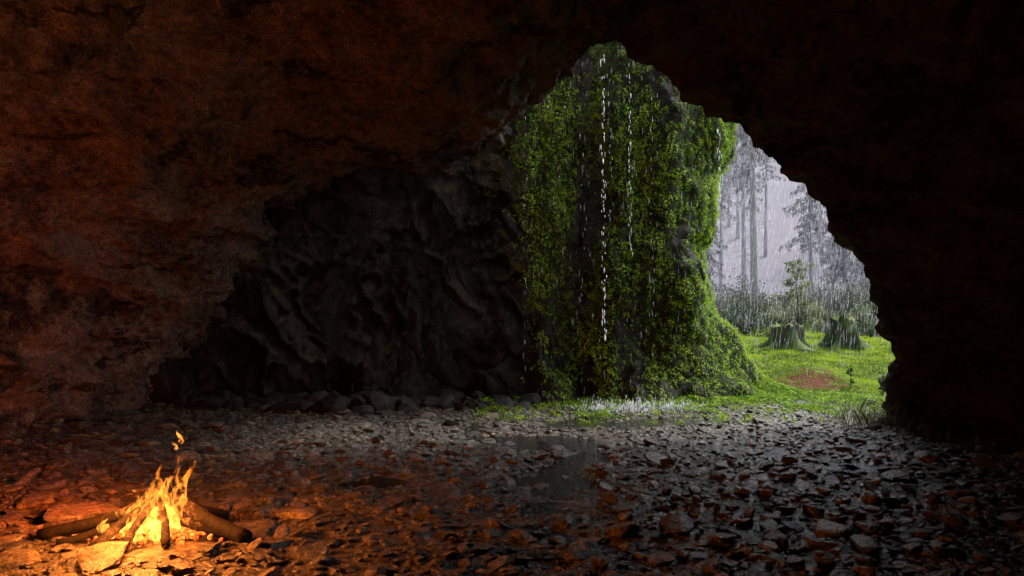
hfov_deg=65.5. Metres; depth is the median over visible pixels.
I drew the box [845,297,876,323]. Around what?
bush
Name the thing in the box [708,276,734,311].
bush
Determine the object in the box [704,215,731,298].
pine tree
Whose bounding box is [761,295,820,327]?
bush
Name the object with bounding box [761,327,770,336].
bush
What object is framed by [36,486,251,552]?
campfire
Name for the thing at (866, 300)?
bush
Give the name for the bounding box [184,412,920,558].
puddle water
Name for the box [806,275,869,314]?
bush
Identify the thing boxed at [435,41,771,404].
moss
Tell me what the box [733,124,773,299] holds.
pine tree
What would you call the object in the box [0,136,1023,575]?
ground
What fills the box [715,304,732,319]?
bush
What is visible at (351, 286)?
rock cliff
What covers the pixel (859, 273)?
pine tree
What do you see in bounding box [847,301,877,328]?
bush
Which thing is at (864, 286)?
bush
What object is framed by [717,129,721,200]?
water drip
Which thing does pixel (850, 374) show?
plant
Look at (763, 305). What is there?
bush
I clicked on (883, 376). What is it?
plant
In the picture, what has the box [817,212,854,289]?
pine tree
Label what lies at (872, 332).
bush
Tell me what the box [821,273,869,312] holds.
bush
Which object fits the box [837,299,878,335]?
bush
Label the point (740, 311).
bush
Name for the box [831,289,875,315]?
bush
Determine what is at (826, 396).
ground moss
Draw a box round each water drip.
[600,59,606,340]
[628,76,632,255]
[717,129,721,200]
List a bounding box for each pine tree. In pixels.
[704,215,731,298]
[706,170,730,281]
[711,163,742,311]
[717,126,759,287]
[725,123,768,304]
[725,129,739,226]
[730,127,761,238]
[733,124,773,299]
[737,147,767,257]
[746,153,785,256]
[778,183,831,292]
[799,190,830,266]
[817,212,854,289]
[821,238,865,299]
[822,228,863,283]
[848,257,869,290]
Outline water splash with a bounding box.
[560,395,722,414]
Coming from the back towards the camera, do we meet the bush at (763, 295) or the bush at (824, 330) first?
the bush at (763, 295)
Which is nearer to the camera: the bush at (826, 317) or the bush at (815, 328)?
the bush at (815, 328)
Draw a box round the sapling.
[767,257,824,325]
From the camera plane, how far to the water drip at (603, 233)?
12.77 m
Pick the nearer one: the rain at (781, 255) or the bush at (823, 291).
the rain at (781, 255)
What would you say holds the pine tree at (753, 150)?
on the ground at (772, 270)
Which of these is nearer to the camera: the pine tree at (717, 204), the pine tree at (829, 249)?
the pine tree at (717, 204)
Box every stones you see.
[0,393,1023,575]
[0,496,317,575]
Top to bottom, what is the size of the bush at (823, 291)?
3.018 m
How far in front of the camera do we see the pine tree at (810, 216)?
52.04 m
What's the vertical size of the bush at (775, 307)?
1.684 m
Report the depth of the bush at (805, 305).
43.84 m
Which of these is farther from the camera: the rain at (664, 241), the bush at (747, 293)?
the bush at (747, 293)
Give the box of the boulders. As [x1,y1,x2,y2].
[185,388,1003,438]
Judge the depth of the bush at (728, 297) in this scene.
46.96 m
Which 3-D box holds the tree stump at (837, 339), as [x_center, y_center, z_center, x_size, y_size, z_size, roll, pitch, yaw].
[11.060,1.486,26.415,2.292,1.341,1.933,0,-1,0]
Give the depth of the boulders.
13.08 m
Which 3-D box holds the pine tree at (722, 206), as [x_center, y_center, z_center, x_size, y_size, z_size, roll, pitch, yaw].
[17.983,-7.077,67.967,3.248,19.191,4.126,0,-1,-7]
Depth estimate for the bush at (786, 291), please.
51.30 m
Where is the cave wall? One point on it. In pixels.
(158, 158)
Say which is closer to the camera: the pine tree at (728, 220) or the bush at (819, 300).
the bush at (819, 300)
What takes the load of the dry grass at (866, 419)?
on the ground at (772, 270)
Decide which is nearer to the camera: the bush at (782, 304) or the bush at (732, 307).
the bush at (732, 307)
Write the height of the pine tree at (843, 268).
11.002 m
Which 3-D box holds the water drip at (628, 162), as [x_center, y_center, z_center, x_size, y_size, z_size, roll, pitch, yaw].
[1.897,-2.077,12.813,0.086,3.136,0.094,0,-1,0]
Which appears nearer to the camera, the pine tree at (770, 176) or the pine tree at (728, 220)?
the pine tree at (770, 176)
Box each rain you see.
[527,70,792,393]
[707,126,890,372]
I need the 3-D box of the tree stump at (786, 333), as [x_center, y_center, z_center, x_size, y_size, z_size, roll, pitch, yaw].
[8.896,1.624,26.069,2.512,1.002,2.037,-1,-2,35]
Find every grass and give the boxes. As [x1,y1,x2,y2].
[579,313,894,407]
[811,392,975,442]
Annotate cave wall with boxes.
[0,0,1023,439]
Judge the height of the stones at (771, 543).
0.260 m
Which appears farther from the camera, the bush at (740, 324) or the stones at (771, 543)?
the bush at (740, 324)
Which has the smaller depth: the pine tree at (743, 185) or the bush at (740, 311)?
the bush at (740, 311)
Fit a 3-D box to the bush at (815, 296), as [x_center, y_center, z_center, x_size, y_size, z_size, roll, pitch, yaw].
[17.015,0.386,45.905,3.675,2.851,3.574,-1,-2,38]
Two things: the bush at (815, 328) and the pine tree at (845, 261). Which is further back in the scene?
the pine tree at (845, 261)
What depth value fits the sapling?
28.50 m
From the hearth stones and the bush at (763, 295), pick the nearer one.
the hearth stones
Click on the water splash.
(625, 408)
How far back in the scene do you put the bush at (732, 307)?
42.08 m
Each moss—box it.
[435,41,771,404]
[472,379,885,423]
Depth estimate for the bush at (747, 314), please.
35.66 m
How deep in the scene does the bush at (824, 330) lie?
33.54 m
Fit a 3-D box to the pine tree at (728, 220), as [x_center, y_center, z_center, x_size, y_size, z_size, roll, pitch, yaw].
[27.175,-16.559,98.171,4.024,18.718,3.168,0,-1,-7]
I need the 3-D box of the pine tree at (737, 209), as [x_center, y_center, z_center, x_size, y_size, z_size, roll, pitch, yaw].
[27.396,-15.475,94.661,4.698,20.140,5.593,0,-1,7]
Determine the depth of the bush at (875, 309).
41.27 m
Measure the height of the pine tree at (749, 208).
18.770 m
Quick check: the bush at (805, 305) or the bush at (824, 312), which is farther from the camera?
the bush at (805, 305)
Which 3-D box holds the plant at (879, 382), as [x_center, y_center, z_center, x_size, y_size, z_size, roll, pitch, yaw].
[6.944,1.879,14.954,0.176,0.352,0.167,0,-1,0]
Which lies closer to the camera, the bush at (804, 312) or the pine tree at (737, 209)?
the bush at (804, 312)
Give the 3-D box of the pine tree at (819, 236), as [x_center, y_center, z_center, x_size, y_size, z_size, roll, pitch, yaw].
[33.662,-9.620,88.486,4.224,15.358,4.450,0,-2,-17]
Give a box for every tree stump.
[746,322,821,352]
[814,313,876,350]
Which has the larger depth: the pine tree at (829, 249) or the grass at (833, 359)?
the pine tree at (829, 249)
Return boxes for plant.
[845,367,854,389]
[877,369,885,394]
[877,380,884,395]
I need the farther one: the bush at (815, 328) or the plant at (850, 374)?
the bush at (815, 328)
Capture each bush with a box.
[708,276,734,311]
[713,260,774,315]
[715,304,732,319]
[717,280,736,313]
[720,296,752,318]
[724,296,767,327]
[725,298,770,331]
[728,294,761,315]
[728,307,767,335]
[741,286,777,305]
[746,291,783,315]
[757,298,795,324]
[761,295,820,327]
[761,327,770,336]
[773,294,786,311]
[776,275,810,306]
[783,270,840,312]
[791,299,813,323]
[799,297,814,314]
[800,270,855,312]
[804,303,838,318]
[804,305,834,323]
[804,314,825,330]
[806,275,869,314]
[809,288,830,312]
[812,316,830,333]
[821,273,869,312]
[831,267,868,303]
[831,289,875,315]
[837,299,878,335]
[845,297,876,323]
[846,279,876,307]
[846,291,877,318]
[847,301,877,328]
[857,320,878,337]
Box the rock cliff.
[149,41,760,404]
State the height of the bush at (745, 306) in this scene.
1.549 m
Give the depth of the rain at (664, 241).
13.39 m

